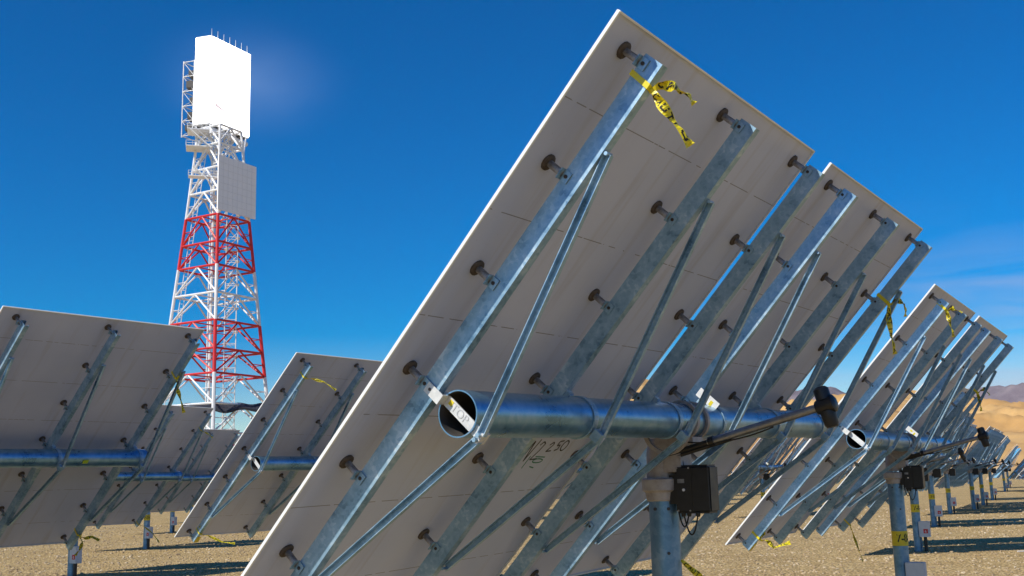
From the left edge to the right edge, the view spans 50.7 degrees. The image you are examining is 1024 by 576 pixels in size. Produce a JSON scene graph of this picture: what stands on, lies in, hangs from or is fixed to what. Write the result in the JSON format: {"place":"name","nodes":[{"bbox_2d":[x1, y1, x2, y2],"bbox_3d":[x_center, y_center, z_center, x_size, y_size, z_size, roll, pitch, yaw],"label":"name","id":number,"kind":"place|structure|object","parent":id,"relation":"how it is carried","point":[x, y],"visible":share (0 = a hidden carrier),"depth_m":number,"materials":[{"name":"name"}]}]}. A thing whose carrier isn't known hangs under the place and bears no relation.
{"place":"outdoors","nodes":[
{"label":"outdoors","id":0,"kind":"place"},
{"bbox_2d":[0,470,1023,575],"bbox_3d":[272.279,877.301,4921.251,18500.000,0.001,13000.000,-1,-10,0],"label":"ground","id":1,"kind":"structure","parent":0,"point":[1014,494],"depth_m":25.42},
{"bbox_2d":[0,305,204,549],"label":"heliostat","id":2,"kind":"object","parent":1,"relation":"on","point":[83,398],"visible":1,"depth_m":11.22,"materials":[{"name":"metal"}]},
{"bbox_2d":[74,528,99,555],"bbox_3d":[-4.819,2.871,12.212,0.299,0.314,0.086,-3,-10,9],"label":"caution tape","id":3,"kind":"object","parent":2,"relation":"attached to","point":[86,538],"visible":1,"depth_m":12.22,"materials":[{"name":"yellow plastic"}]},
{"bbox_2d":[171,371,184,412],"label":"caution tape","id":4,"kind":"object","parent":2,"relation":"attached to","point":[178,392],"visible":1,"depth_m":11.55,"materials":[{"name":"yellow plastic"}]},
{"bbox_2d":[67,405,213,575],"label":"heliostat","id":5,"kind":"object","parent":1,"relation":"on","point":[133,501],"visible":0.25,"depth_m":22.07,"materials":[{"name":"metal"}]},
{"bbox_2d":[143,429,239,548],"bbox_3d":[-10.193,5.623,30.212,2.313,3.304,4.816,-8,-12,31],"label":"heliostat","id":6,"kind":"object","parent":1,"relation":"on","point":[209,454],"visible":0.26,"depth_m":31.66,"materials":[{"name":"metal"}]},
{"bbox_2d":[170,446,233,532],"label":"heliostat","id":7,"kind":"object","parent":1,"relation":"on","point":[173,520],"visible":0.02,"depth_m":40.71,"materials":[{"name":"metal"}]},
{"bbox_2d":[164,32,267,445],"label":"receiver tower","id":8,"kind":"structure","parent":1,"relation":"on","point":[218,84],"depth_m":237.13,"materials":[{"name":"metal"}]},
{"bbox_2d":[174,352,382,541],"bbox_3d":[-2.116,2.826,15.622,2.372,3.257,4.812,-9,-12,35],"label":"heliostat","id":9,"kind":"object","parent":1,"relation":"on","point":[277,450],"visible":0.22,"depth_m":14.29,"materials":[{"name":"metal"}]},
{"bbox_2d":[196,522,234,544],"bbox_3d":[-3.924,3.244,14.281,0.523,0.307,0.102,-1,-10,0],"label":"caution tape","id":10,"kind":"object","parent":9,"relation":"attached to","point":[213,538],"visible":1,"depth_m":14.26,"materials":[{"name":"yellow plastic"}]},
{"bbox_2d":[300,371,336,390],"bbox_3d":[-2.421,1.166,13.486,0.460,0.259,0.092,-1,-10,0],"label":"caution tape","id":11,"kind":"object","parent":9,"relation":"attached to","point":[319,380],"visible":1,"depth_m":13.47,"materials":[{"name":"yellow plastic"}]},
{"bbox_2d":[557,438,604,498],"bbox_3d":[2.754,6.434,36.430,2.346,3.259,4.805,-7,-12,30],"label":"heliostat","id":12,"kind":"object","parent":1,"relation":"on","point":[575,475],"depth_m":36.02,"materials":[{"name":"metal"}]},
{"bbox_2d":[241,9,931,575],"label":"heliostat","id":13,"kind":"object","parent":1,"relation":"on","point":[609,235],"visible":1,"depth_m":5.17,"materials":[{"name":"metal"}]},
{"bbox_2d":[629,69,696,148],"bbox_3d":[0.551,-0.654,3.921,0.239,0.310,0.081,-4,-10,14],"label":"caution tape","id":14,"kind":"object","parent":13,"relation":"attached to","point":[663,107],"visible":1,"depth_m":3.91,"materials":[{"name":"yellow plastic"}]},
{"bbox_2d":[681,560,702,575],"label":"caution tape","id":15,"kind":"object","parent":13,"relation":"attached to","point":[693,571],"visible":1,"depth_m":5.95,"materials":[{"name":"yellow plastic"}]},
{"bbox_2d":[877,293,906,353],"bbox_3d":[2.740,0.253,7.754,0.188,0.448,0.119,-7,-12,28],"label":"caution tape","id":16,"kind":"object","parent":13,"relation":"attached to","point":[889,321],"visible":1,"depth_m":7.76,"materials":[{"name":"yellow plastic"}]},
{"bbox_2d":[719,438,799,498],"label":"heliostat","id":17,"kind":"object","parent":1,"relation":"on","point":[761,474],"visible":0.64,"depth_m":42.75,"materials":[{"name":"metal"}]},
{"bbox_2d":[765,438,808,490],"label":"heliostat","id":18,"kind":"object","parent":1,"relation":"on","point":[800,445],"visible":0.06,"depth_m":50.81,"materials":[{"name":"metal"}]},
{"bbox_2d":[836,457,860,483],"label":"heliostat","id":19,"kind":"object","parent":1,"relation":"on","point":[848,471],"visible":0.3,"depth_m":77.05,"materials":[{"name":"metal"}]},
{"bbox_2d":[725,284,1013,575],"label":"heliostat","id":20,"kind":"object","parent":1,"relation":"on","point":[791,501],"visible":0.98,"depth_m":11.69,"materials":[{"name":"metal"}]},
{"bbox_2d":[751,530,790,548],"bbox_3d":[2.567,2.469,10.688,0.384,0.218,0.091,-3,-10,7],"label":"caution tape","id":21,"kind":"object","parent":20,"relation":"attached to","point":[769,543],"visible":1,"depth_m":10.68,"materials":[{"name":"yellow plastic"}]},
{"bbox_2d":[843,519,862,561],"bbox_3d":[4.325,3.189,13.642,0.249,0.547,0.096,0,-10,-8],"label":"caution tape","id":22,"kind":"object","parent":20,"relation":"attached to","point":[855,540],"visible":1,"depth_m":13.64,"materials":[{"name":"yellow plastic"}]},
{"bbox_2d":[936,303,961,336],"bbox_3d":[4.089,0.291,10.067,0.241,0.341,0.094,-1,-10,0],"label":"caution tape","id":23,"kind":"object","parent":20,"relation":"attached to","point":[948,316],"visible":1,"depth_m":10.06,"materials":[{"name":"yellow plastic"}]},
{"bbox_2d":[970,387,989,410],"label":"caution tape","id":24,"kind":"object","parent":20,"relation":"attached to","point":[977,393],"visible":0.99,"depth_m":13.97,"materials":[{"name":"yellow plastic"}]},
{"bbox_2d":[867,388,977,551],"bbox_3d":[8.123,3.691,21.985,2.271,3.291,4.805,-7,-12,30],"label":"heliostat","id":25,"kind":"object","parent":1,"relation":"on","point":[921,529],"visible":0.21,"depth_m":21.77,"materials":[{"name":"metal"}]},
{"bbox_2d":[904,414,974,526],"bbox_3d":[12.164,5.299,31.523,2.268,3.292,4.805,-7,-12,29],"label":"heliostat","id":26,"kind":"object","parent":1,"relation":"on","point":[935,511],"visible":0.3,"depth_m":31.32,"materials":[{"name":"metal"}]},
{"bbox_2d":[918,424,976,513],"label":"heliostat","id":27,"kind":"object","parent":1,"relation":"on","point":[947,471],"visible":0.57,"depth_m":40.21,"materials":[{"name":"metal"}]},
{"bbox_2d":[935,426,999,508],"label":"heliostat","id":28,"kind":"object","parent":1,"relation":"on","point":[976,450],"visible":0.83,"depth_m":43.98,"materials":[{"name":"metal"}]},
{"bbox_2d":[952,430,1004,504],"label":"heliostat","id":29,"kind":"object","parent":1,"relation":"on","point":[983,469],"visible":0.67,"depth_m":48.48,"materials":[{"name":"metal"}]},
{"bbox_2d":[966,436,1009,499],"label":"heliostat","id":30,"kind":"object","parent":1,"relation":"on","point":[1001,449],"visible":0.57,"depth_m":56.79,"materials":[{"name":"metal"}]},
{"bbox_2d":[986,444,1018,491],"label":"heliostat","id":31,"kind":"object","parent":1,"relation":"on","point":[1008,456],"visible":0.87,"depth_m":77.41,"materials":[{"name":"metal"}]},
{"bbox_2d":[993,448,1020,487],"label":"heliostat","id":32,"kind":"object","parent":1,"relation":"on","point":[1016,453],"visible":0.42,"depth_m":91.37,"materials":[{"name":"metal"}]},
{"bbox_2d":[1007,459,1023,479],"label":"heliostat","id":33,"kind":"object","parent":1,"relation":"on","point":[1016,472],"visible":1,"depth_m":73.95,"materials":[{"name":"metal"}]},
{"bbox_2d":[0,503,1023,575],"bbox_3d":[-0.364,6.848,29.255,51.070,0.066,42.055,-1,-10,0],"label":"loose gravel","id":34,"kind":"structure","parent":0,"point":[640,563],"depth_m":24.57,"materials":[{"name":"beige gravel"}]},
{"bbox_2d":[0,0,1023,443],"label":"sky","id":35,"kind":"structure","parent":0,"point":[381,132],"materials":[{"name":"blue"}]},
{"bbox_2d":[630,379,1023,475],"bbox_3d":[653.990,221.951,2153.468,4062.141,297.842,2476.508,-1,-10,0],"label":"golden hills","id":36,"kind":"structure","parent":0,"point":[1006,418],"depth_m":2232.39,"materials":[{"name":"sand"}]},
{"bbox_2d":[787,383,1023,402],"bbox_3d":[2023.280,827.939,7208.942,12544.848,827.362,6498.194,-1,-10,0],"label":"distant mountains","id":37,"kind":"structure","parent":0,"point":[1011,393],"depth_m":7970.22,"materials":[{"name":"beige stone"}]}
]}

